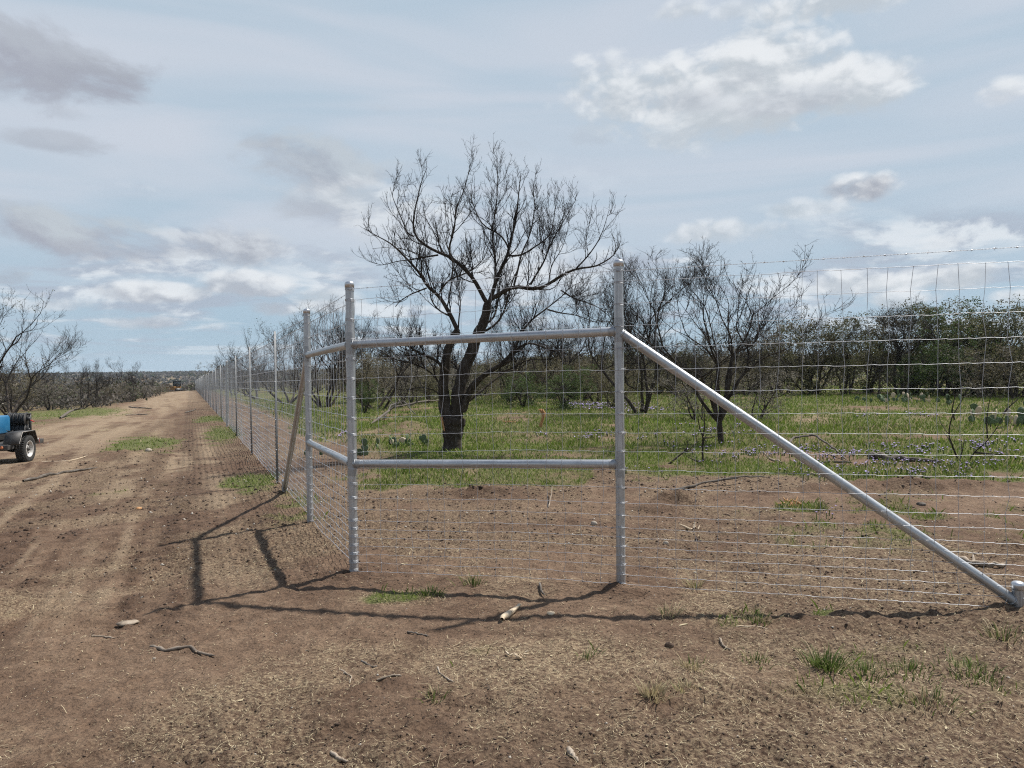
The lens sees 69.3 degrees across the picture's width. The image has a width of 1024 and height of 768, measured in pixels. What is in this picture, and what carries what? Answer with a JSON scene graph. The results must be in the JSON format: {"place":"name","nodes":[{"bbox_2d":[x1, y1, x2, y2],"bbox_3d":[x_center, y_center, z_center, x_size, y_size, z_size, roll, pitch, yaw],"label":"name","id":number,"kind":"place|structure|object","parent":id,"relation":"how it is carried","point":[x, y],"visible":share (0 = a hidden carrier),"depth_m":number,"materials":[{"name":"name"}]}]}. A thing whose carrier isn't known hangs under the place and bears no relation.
{"place":"outdoors","nodes":[
{"label":"outdoors","id":0,"kind":"place"},
{"bbox_2d":[0,362,1023,767],"bbox_3d":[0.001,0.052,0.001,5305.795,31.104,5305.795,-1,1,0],"label":"ground","id":1,"kind":"structure","parent":0,"point":[80,434],"depth_m":5.67,"materials":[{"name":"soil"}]},
{"bbox_2d":[0,412,43,461],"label":"welder trailer","id":2,"kind":"object","parent":1,"relation":"on","point":[18,437],"visible":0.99,"depth_m":19.16,"materials":[{"name":"black metal"}]},
{"bbox_2d":[0,284,66,403],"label":"mesquite tree","id":3,"kind":"object","parent":1,"relation":"on","point":[3,356],"visible":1,"depth_m":46.86,"materials":[{"name":"brown plant"}]},
{"bbox_2d":[0,354,66,411],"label":"bush","id":4,"kind":"object","parent":1,"relation":"on","point":[12,386],"visible":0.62,"depth_m":66.58,"materials":[{"name":"brown plant"}]},
{"bbox_2d":[2,376,75,409],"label":"bush","id":5,"kind":"object","parent":1,"relation":"on","point":[32,390],"visible":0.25,"depth_m":71.70,"materials":[{"name":"brown plant"}]},
{"bbox_2d":[0,311,91,414],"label":"mesquite tree","id":6,"kind":"object","parent":1,"relation":"on","point":[15,410],"visible":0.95,"depth_m":58.53,"materials":[{"name":"brown plant"}]},
{"bbox_2d":[1,381,93,410],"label":"bush","id":7,"kind":"object","parent":1,"relation":"on","point":[48,399],"visible":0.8,"depth_m":66.43,"materials":[{"name":"brown plant"}]},
{"bbox_2d":[22,467,97,481],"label":"branch","id":8,"kind":"object","parent":1,"relation":"on","point":[45,475],"visible":0.98,"depth_m":15.61,"materials":[{"name":"brown wood"}]},
{"bbox_2d":[59,357,118,407],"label":"mesquite tree","id":9,"kind":"object","parent":1,"relation":"on","point":[88,387],"visible":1,"depth_m":65.88,"materials":[{"name":"brown plant"}]},
{"bbox_2d":[81,360,113,406],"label":"mesquite tree","id":10,"kind":"object","parent":1,"relation":"on","point":[95,384],"visible":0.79,"depth_m":69.38,"materials":[{"name":"brown plant"}]},
{"bbox_2d":[68,382,129,404],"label":"bush","id":11,"kind":"object","parent":1,"relation":"on","point":[119,386],"visible":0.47,"depth_m":75.42,"materials":[{"name":"brown plant"}]},
{"bbox_2d":[106,358,146,401],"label":"mesquite tree","id":12,"kind":"object","parent":1,"relation":"on","point":[134,379],"visible":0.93,"depth_m":88.48,"materials":[{"name":"brown plant"}]},
{"bbox_2d":[149,645,214,655],"bbox_3d":[-2.243,1.812,5.048,0.620,0.050,0.092,0,1,20],"label":"stick","id":13,"kind":"object","parent":1,"relation":"on","point":[161,648],"visible":0.99,"depth_m":5.06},
{"bbox_2d":[205,343,287,398],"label":"mesquite tree","id":14,"kind":"object","parent":1,"relation":"on","point":[246,389],"visible":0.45,"depth_m":72.07,"materials":[{"name":"brown plant"}]},
{"bbox_2d":[195,294,358,568],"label":"woven wire fence","id":15,"kind":"object","parent":1,"relation":"on","point":[201,389],"visible":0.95,"depth_m":12.83,"materials":[{"name":"metal"}]},
{"bbox_2d":[218,315,337,403],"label":"mesquite tree","id":16,"kind":"object","parent":1,"relation":"on","point":[293,399],"visible":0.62,"depth_m":53.47,"materials":[{"name":"brown plant"}]},
{"bbox_2d":[223,295,383,407],"bbox_3d":[-12.573,-1.790,44.892,7.303,6.987,9.560,0,1,24],"label":"mesquite tree","id":17,"kind":"object","parent":1,"relation":"on","point":[332,382],"visible":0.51,"depth_m":45.13,"materials":[{"name":"brown plant"}]},
{"bbox_2d":[326,319,392,368],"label":"mesquite tree","id":18,"kind":"object","parent":1,"relation":"on","point":[361,333],"visible":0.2,"depth_m":91.84,"materials":[{"name":"brown plant"}]},
{"bbox_2d":[330,363,390,401],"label":"bushy tree","id":19,"kind":"object","parent":1,"relation":"on","point":[359,383],"visible":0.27,"depth_m":50.67,"materials":[{"name":"green plant"}]},
{"bbox_2d":[341,378,383,412],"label":"bush","id":20,"kind":"object","parent":1,"relation":"on","point":[366,400],"visible":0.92,"depth_m":35.76,"materials":[{"name":"green plant"}]},
{"bbox_2d":[300,349,425,399],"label":"bushy tree","id":21,"kind":"object","parent":1,"relation":"on","point":[366,375],"visible":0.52,"depth_m":50.48,"materials":[{"name":"green plant"}]},
{"bbox_2d":[285,295,449,409],"bbox_3d":[-7.246,-1.575,39.638,7.697,6.304,7.827,-1,1,-1],"label":"mesquite tree","id":22,"kind":"object","parent":1,"relation":"on","point":[342,371],"visible":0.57,"depth_m":38.71,"materials":[{"name":"brown plant"}]},
{"bbox_2d":[322,349,451,398],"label":"bushy tree","id":23,"kind":"object","parent":1,"relation":"on","point":[375,356],"visible":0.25,"depth_m":53.59,"materials":[{"name":"green plant"}]},
{"bbox_2d":[360,366,429,406],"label":"bushy tree","id":24,"kind":"object","parent":1,"relation":"on","point":[398,391],"visible":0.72,"depth_m":40.02,"materials":[{"name":"green plant"}]},
{"bbox_2d":[361,435,428,449],"bbox_3d":[-2.875,1.415,18.178,1.642,0.348,0.410,-1,1,-13],"label":"prickly pear","id":25,"kind":"object","parent":1,"relation":"on","point":[392,440],"visible":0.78,"depth_m":18.10,"materials":[{"name":"green plant"}]},
{"bbox_2d":[358,336,436,395],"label":"mesquite tree","id":26,"kind":"object","parent":1,"relation":"on","point":[404,364],"visible":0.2,"depth_m":60.56,"materials":[{"name":"brown plant"}]},
{"bbox_2d":[356,356,453,402],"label":"bushy tree","id":27,"kind":"object","parent":1,"relation":"on","point":[411,400],"visible":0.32,"depth_m":45.03,"materials":[{"name":"green plant"}]},
{"bbox_2d":[404,368,451,402],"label":"bushy tree","id":28,"kind":"object","parent":1,"relation":"on","point":[426,385],"visible":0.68,"depth_m":44.15,"materials":[{"name":"green plant"}]},
{"bbox_2d":[398,357,499,400],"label":"bushy tree","id":29,"kind":"object","parent":1,"relation":"on","point":[453,370],"visible":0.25,"depth_m":44.12,"materials":[{"name":"green plant"}]},
{"bbox_2d":[473,342,503,396],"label":"mesquite tree","id":30,"kind":"object","parent":1,"relation":"on","point":[485,366],"visible":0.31,"depth_m":50.90,"materials":[{"name":"brown plant"}]},
{"bbox_2d":[351,135,627,450],"bbox_3d":[-0.443,-2.110,16.811,6.097,7.748,3.652,-1,1,0],"label":"mesquite tree","id":31,"kind":"object","parent":1,"relation":"on","point":[451,423],"visible":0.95,"depth_m":16.59,"materials":[{"name":"brown plant"}]},
{"bbox_2d":[469,357,544,396],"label":"bushy tree","id":32,"kind":"object","parent":1,"relation":"on","point":[494,386],"visible":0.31,"depth_m":44.56,"materials":[{"name":"green plant"}]},
{"bbox_2d":[0,349,1023,410],"bbox_3d":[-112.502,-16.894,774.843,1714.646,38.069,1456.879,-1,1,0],"label":"distant brush","id":33,"kind":"object","parent":1,"relation":"on","point":[186,385],"visible":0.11,"depth_m":102.88,"materials":[{"name":"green plant"}]},
{"bbox_2d":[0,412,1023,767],"bbox_3d":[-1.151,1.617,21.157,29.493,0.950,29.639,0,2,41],"label":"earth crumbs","id":34,"kind":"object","parent":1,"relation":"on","point":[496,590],"visible":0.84,"depth_m":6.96,"materials":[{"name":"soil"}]},
{"bbox_2d":[475,363,555,399],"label":"bushy tree","id":35,"kind":"object","parent":1,"relation":"on","point":[508,375],"visible":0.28,"depth_m":41.59,"materials":[{"name":"green plant"}]},
{"bbox_2d":[479,371,554,406],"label":"juniper bush","id":36,"kind":"object","parent":1,"relation":"on","point":[518,390],"visible":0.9,"depth_m":34.36,"materials":[{"name":"green plant"}]},
{"bbox_2d":[486,299,554,401],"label":"mesquite tree","id":37,"kind":"object","parent":1,"relation":"on","point":[504,345],"visible":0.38,"depth_m":40.41,"materials":[{"name":"brown plant"}]},
{"bbox_2d":[485,356,583,404],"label":"bushy tree","id":38,"kind":"object","parent":1,"relation":"on","point":[528,396],"visible":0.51,"depth_m":36.89,"materials":[{"name":"green plant"}]},
{"bbox_2d":[505,355,597,397],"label":"bushy tree","id":39,"kind":"object","parent":1,"relation":"on","point":[536,361],"visible":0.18,"depth_m":44.32,"materials":[{"name":"green plant"}]},
{"bbox_2d":[511,364,613,409],"bbox_3d":[2.300,0.149,32.155,4.726,2.064,3.375,0,1,18],"label":"juniper bush","id":40,"kind":"object","parent":1,"relation":"on","point":[563,403],"visible":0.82,"depth_m":32.02,"materials":[{"name":"green plant"}]},
{"bbox_2d":[556,351,610,397],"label":"bushy tree","id":41,"kind":"object","parent":1,"relation":"on","point":[587,359],"visible":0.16,"depth_m":43.54,"materials":[{"name":"green plant"}]},
{"bbox_2d":[536,353,639,400],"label":"bushy tree","id":42,"kind":"object","parent":1,"relation":"on","point":[586,380],"visible":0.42,"depth_m":38.70,"materials":[{"name":"green plant"}]},
{"bbox_2d":[507,287,691,399],"bbox_3d":[4.829,-2.234,40.502,10.220,6.790,7.807,-1,1,-35],"label":"mesquite tree","id":43,"kind":"object","parent":1,"relation":"on","point":[569,352],"visible":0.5,"depth_m":40.57,"materials":[{"name":"brown plant"}]},
{"bbox_2d":[557,315,675,389],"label":"mesquite tree","id":44,"kind":"object","parent":1,"relation":"on","point":[604,343],"visible":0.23,"depth_m":52.08,"materials":[{"name":"brown plant"}]},
{"bbox_2d":[566,341,666,392],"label":"bushy tree","id":45,"kind":"object","parent":1,"relation":"on","point":[629,368],"visible":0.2,"depth_m":50.33,"materials":[{"name":"green plant"}]},
{"bbox_2d":[583,367,654,408],"bbox_3d":[4.405,0.170,32.320,2.646,1.873,4.260,-2,2,-43],"label":"bush","id":46,"kind":"object","parent":1,"relation":"on","point":[609,393],"visible":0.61,"depth_m":32.27,"materials":[{"name":"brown plant"}]},
{"bbox_2d":[576,361,663,395],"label":"bushy tree","id":47,"kind":"object","parent":1,"relation":"on","point":[630,373],"visible":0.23,"depth_m":40.37,"materials":[{"name":"green plant"}]},
{"bbox_2d":[559,231,701,413],"bbox_3d":[4.154,-2.213,27.635,5.927,7.174,5.038,-1,1,-23],"label":"mesquite tree","id":48,"kind":"object","parent":1,"relation":"on","point":[628,313],"visible":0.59,"depth_m":28.04,"materials":[{"name":"brown plant"}]},
{"bbox_2d":[282,259,1023,607],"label":"pipe corner brace","id":49,"kind":"object","parent":1,"relation":"on","point":[620,335],"visible":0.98,"depth_m":6.14,"materials":[{"name":"metal"}]},
{"bbox_2d":[597,325,717,389],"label":"mesquite tree","id":50,"kind":"object","parent":1,"relation":"on","point":[657,349],"visible":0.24,"depth_m":51.91,"materials":[{"name":"brown plant"}]},
{"bbox_2d":[631,673,684,703],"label":"grass tuft","id":51,"kind":"object","parent":1,"relation":"on","point":[654,691],"visible":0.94,"depth_m":4.01,"materials":[{"name":"plant"}]},
{"bbox_2d":[631,355,699,393],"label":"bushy tree","id":52,"kind":"object","parent":1,"relation":"on","point":[657,380],"visible":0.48,"depth_m":47.31,"materials":[{"name":"green plant"}]},
{"bbox_2d":[645,601,690,620],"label":"grass tuft","id":53,"kind":"object","parent":1,"relation":"on","point":[662,610],"visible":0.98,"depth_m":5.40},
{"bbox_2d":[340,400,1022,521],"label":"wildflowers","id":54,"kind":"object","parent":1,"relation":"on","point":[872,458],"visible":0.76,"depth_m":14.25,"materials":[{"name":"purple plant"}]},
{"bbox_2d":[350,245,1023,606],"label":"woven wire fence","id":55,"kind":"object","parent":1,"relation":"on","point":[717,490],"visible":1,"depth_m":5.80,"materials":[{"name":"metal"}]},
{"bbox_2d":[666,674,710,693],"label":"grass tuft","id":56,"kind":"object","parent":1,"relation":"on","point":[683,686],"visible":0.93,"depth_m":4.15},
{"bbox_2d":[668,342,709,393],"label":"mesquite tree","id":57,"kind":"object","parent":1,"relation":"on","point":[685,363],"visible":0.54,"depth_m":45.18,"materials":[{"name":"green plant"}]},
{"bbox_2d":[670,653,710,671],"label":"grass tuft","id":58,"kind":"object","parent":1,"relation":"on","point":[694,666],"visible":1,"depth_m":4.44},
{"bbox_2d":[668,392,723,463],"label":"mesquite sapling","id":59,"kind":"object","parent":1,"relation":"on","point":[686,449],"visible":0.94,"depth_m":13.64,"materials":[{"name":"brown plant"}]},
{"bbox_2d":[636,376,756,419],"bbox_3d":[5.983,0.469,24.383,3.990,1.527,2.490,0,1,25],"label":"bush","id":60,"kind":"object","parent":1,"relation":"on","point":[689,404],"visible":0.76,"depth_m":24.26,"materials":[{"name":"brown plant"}]},
{"bbox_2d":[646,326,746,396],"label":"mesquite tree","id":61,"kind":"object","parent":1,"relation":"on","point":[669,383],"visible":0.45,"depth_m":43.03,"materials":[{"name":"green plant"}]},
{"bbox_2d":[652,349,741,390],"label":"bushy tree","id":62,"kind":"object","parent":1,"relation":"on","point":[695,367],"visible":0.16,"depth_m":49.63,"materials":[{"name":"green plant"}]},
{"bbox_2d":[672,475,765,489],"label":"branch","id":63,"kind":"object","parent":1,"relation":"on","point":[709,481],"visible":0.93,"depth_m":10.94,"materials":[{"name":"brown wood"}]},
{"bbox_2d":[677,347,771,392],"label":"bushy tree","id":64,"kind":"object","parent":1,"relation":"on","point":[723,356],"visible":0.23,"depth_m":48.27,"materials":[{"name":"green plant"}]},
{"bbox_2d":[604,236,856,443],"bbox_3d":[4.344,-0.922,16.509,4.630,4.892,5.211,-2,2,-42],"label":"mesquite tree","id":65,"kind":"object","parent":1,"relation":"on","point":[728,379],"visible":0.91,"depth_m":16.90,"materials":[{"name":"brown plant"}]},
{"bbox_2d":[673,329,798,388],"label":"oak tree","id":66,"kind":"object","parent":1,"relation":"on","point":[702,339],"visible":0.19,"depth_m":50.25,"materials":[{"name":"green plant"}]},
{"bbox_2d":[708,360,782,395],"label":"bushy tree","id":67,"kind":"object","parent":1,"relation":"on","point":[742,383],"visible":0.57,"depth_m":43.05,"materials":[{"name":"green plant"}]},
{"bbox_2d":[700,369,800,420],"bbox_3d":[8.066,0.336,24.385,2.721,1.733,4.359,-1,1,1],"label":"bush","id":68,"kind":"object","parent":1,"relation":"on","point":[769,399],"visible":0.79,"depth_m":24.18,"materials":[{"name":"green plant"}]},
{"bbox_2d":[699,344,806,391],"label":"bushy tree","id":69,"kind":"object","parent":1,"relation":"on","point":[755,370],"visible":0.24,"depth_m":46.88,"materials":[{"name":"green plant"}]},
{"bbox_2d":[721,605,784,626],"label":"grass tuft","id":70,"kind":"object","parent":1,"relation":"on","point":[760,616],"visible":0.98,"depth_m":5.20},
{"bbox_2d":[733,332,776,391],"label":"mesquite tree","id":71,"kind":"object","parent":1,"relation":"on","point":[744,353],"visible":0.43,"depth_m":46.43,"materials":[{"name":"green plant"}]},
{"bbox_2d":[704,318,807,392],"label":"oak tree","id":72,"kind":"object","parent":1,"relation":"on","point":[765,340],"visible":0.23,"depth_m":47.40,"materials":[{"name":"green plant"}]},
{"bbox_2d":[736,355,811,393],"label":"bushy tree","id":73,"kind":"object","parent":1,"relation":"on","point":[780,363],"visible":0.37,"depth_m":45.73,"materials":[{"name":"green plant"}]},
{"bbox_2d":[709,312,855,392],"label":"oak tree","id":74,"kind":"object","parent":1,"relation":"on","point":[770,357],"visible":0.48,"depth_m":45.49,"materials":[{"name":"green plant"}]},
{"bbox_2d":[736,302,879,395],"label":"oak tree","id":75,"kind":"object","parent":1,"relation":"on","point":[811,362],"visible":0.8,"depth_m":43.39,"materials":[{"name":"green plant"}]},
{"bbox_2d":[745,308,877,393],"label":"mesquite tree","id":76,"kind":"object","parent":1,"relation":"on","point":[844,337],"visible":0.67,"depth_m":43.22,"materials":[{"name":"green plant"}]},
{"bbox_2d":[785,638,862,674],"bbox_3d":[1.878,1.642,4.415,0.483,0.124,0.472,0,1,30],"label":"grass tuft","id":77,"kind":"object","parent":1,"relation":"on","point":[825,666],"visible":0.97,"depth_m":4.39,"materials":[{"name":"plant"}]},
{"bbox_2d":[762,315,899,395],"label":"oak tree","id":78,"kind":"object","parent":1,"relation":"on","point":[849,368],"visible":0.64,"depth_m":43.38,"materials":[{"name":"green plant"}]},
{"bbox_2d":[840,660,892,685],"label":"grass tuft","id":79,"kind":"object","parent":1,"relation":"on","point":[865,671],"visible":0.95,"depth_m":4.26,"materials":[{"name":"plant"}]},
{"bbox_2d":[866,350,911,399],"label":"mesquite tree","id":80,"kind":"object","parent":1,"relation":"on","point":[880,384],"visible":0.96,"depth_m":36.32,"materials":[{"name":"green plant"}]},
{"bbox_2d":[854,389,925,401],"bbox_3d":[17.562,0.531,34.332,2.469,0.667,2.251,-1,1,0],"label":"prickly pear","id":81,"kind":"object","parent":1,"relation":"on","point":[882,398],"visible":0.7,"depth_m":34.38,"materials":[{"name":"green plant"}]},
{"bbox_2d":[829,299,953,392],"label":"oak tree","id":82,"kind":"object","parent":1,"relation":"on","point":[871,389],"visible":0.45,"depth_m":45.41,"materials":[{"name":"green plant"}]},
{"bbox_2d":[846,650,945,684],"bbox_3d":[2.259,1.658,4.318,0.499,0.094,0.492,-1,1,0],"label":"grass tuft","id":83,"kind":"object","parent":1,"relation":"on","point":[911,667],"visible":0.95,"depth_m":4.32,"materials":[{"name":"plant"}]},
{"bbox_2d":[867,451,940,462],"bbox_3d":[7.046,1.343,13.311,0.298,0.194,1.295,-1,1,-35],"label":"log","id":84,"kind":"object","parent":1,"relation":"on","point":[875,455],"visible":0.72,"depth_m":13.47,"materials":[{"name":"brown wood"}]},
{"bbox_2d":[871,350,946,394],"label":"oak tree","id":85,"kind":"object","parent":1,"relation":"on","point":[906,377],"visible":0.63,"depth_m":41.81,"materials":[{"name":"green plant"}]},
{"bbox_2d":[817,304,1013,391],"bbox_3d":[25.446,-2.217,46.200,10.234,5.750,11.013,-1,1,-15],"label":"oak tree","id":86,"kind":"object","parent":1,"relation":"on","point":[886,323],"visible":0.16,"depth_m":45.72,"materials":[{"name":"green plant"}]},
{"bbox_2d":[874,672,995,718],"bbox_3d":[2.223,1.660,3.932,0.570,0.116,0.472,-1,1,0],"label":"grass tuft","id":87,"kind":"object","parent":1,"relation":"on","point":[933,694],"visible":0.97,"depth_m":3.93,"materials":[{"name":"plant"}]},
{"bbox_2d":[869,292,1007,393],"bbox_3d":[23.532,-2.225,41.859,6.474,6.050,7.618,-1,1,-36],"label":"mesquite tree","id":88,"kind":"object","parent":1,"relation":"on","point":[899,350],"visible":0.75,"depth_m":41.90,"materials":[{"name":"green plant"}]},
{"bbox_2d":[853,295,1023,391],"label":"oak tree","id":89,"kind":"object","parent":1,"relation":"on","point":[915,354],"visible":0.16,"depth_m":44.98,"materials":[{"name":"green plant"}]},
{"bbox_2d":[871,296,1023,394],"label":"oak tree","id":90,"kind":"object","parent":1,"relation":"on","point":[967,334],"visible":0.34,"depth_m":40.83,"materials":[{"name":"green plant"}]},
{"bbox_2d":[873,296,1023,394],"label":"oak tree","id":91,"kind":"object","parent":1,"relation":"on","point":[951,338],"visible":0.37,"depth_m":40.35,"materials":[{"name":"green plant"}]},
{"bbox_2d":[896,339,1003,396],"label":"oak tree","id":92,"kind":"object","parent":1,"relation":"on","point":[938,364],"visible":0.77,"depth_m":38.96,"materials":[{"name":"green plant"}]},
{"bbox_2d":[920,648,1006,688],"bbox_3d":[2.638,1.653,4.304,0.395,0.093,0.467,-1,1,-30],"label":"grass tuft","id":93,"kind":"object","parent":1,"relation":"on","point":[969,669],"visible":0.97,"depth_m":4.31,"materials":[{"name":"plant"}]},
{"bbox_2d":[922,301,1023,394],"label":"oak tree","id":94,"kind":"object","parent":1,"relation":"on","point":[981,325],"visible":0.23,"depth_m":39.81,"materials":[{"name":"green plant"}]},
{"bbox_2d":[928,295,1023,395],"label":"oak tree","id":95,"kind":"object","parent":1,"relation":"on","point":[1016,334],"visible":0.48,"depth_m":38.36,"materials":[{"name":"green plant"}]},
{"bbox_2d":[947,660,1011,701],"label":"grass tuft","id":96,"kind":"object","parent":1,"relation":"on","point":[991,678],"visible":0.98,"depth_m":4.20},
{"bbox_2d":[938,345,1023,398],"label":"oak tree","id":97,"kind":"object","parent":1,"relation":"on","point":[977,391],"visible":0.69,"depth_m":37.08,"materials":[{"name":"green plant"}]},
{"bbox_2d":[939,382,1023,461],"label":"mesquite sapling","id":98,"kind":"object","parent":1,"relation":"on","point":[987,438],"visible":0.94,"depth_m":13.17,"materials":[{"name":"brown plant"}]},
{"bbox_2d":[957,554,1006,567],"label":"branch","id":99,"kind":"object","parent":1,"relation":"on","point":[966,559],"visible":0.75,"depth_m":6.50,"materials":[{"name":"brown wood"}]},
{"bbox_2d":[947,341,1023,398],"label":"oak tree","id":100,"kind":"object","parent":1,"relation":"on","point":[997,387],"visible":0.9,"depth_m":35.36,"materials":[{"name":"green plant"}]},
{"bbox_2d":[953,301,1023,391],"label":"oak tree","id":101,"kind":"object","parent":1,"relation":"on","point":[967,351],"visible":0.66,"depth_m":36.90,"materials":[{"name":"green plant"}]},
{"bbox_2d":[971,401,1023,426],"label":"prickly pear","id":102,"kind":"object","parent":1,"relation":"on","point":[1019,418],"visible":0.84,"depth_m":20.58,"materials":[{"name":"green plant"}]},
{"bbox_2d":[973,616,1023,644],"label":"grass tuft","id":103,"kind":"object","parent":1,"relation":"on","point":[1007,635],"visible":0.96,"depth_m":4.81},
{"bbox_2d":[0,0,1023,372],"label":"sky","id":104,"kind":"structure","parent":0,"point":[180,175],"materials":[{"name":"blue"}]},
{"bbox_2d":[28,381,1023,709],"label":"field grass","id":105,"kind":"structure","parent":0,"point":[878,429],"depth_m":18.82,"materials":[{"name":"plant"}]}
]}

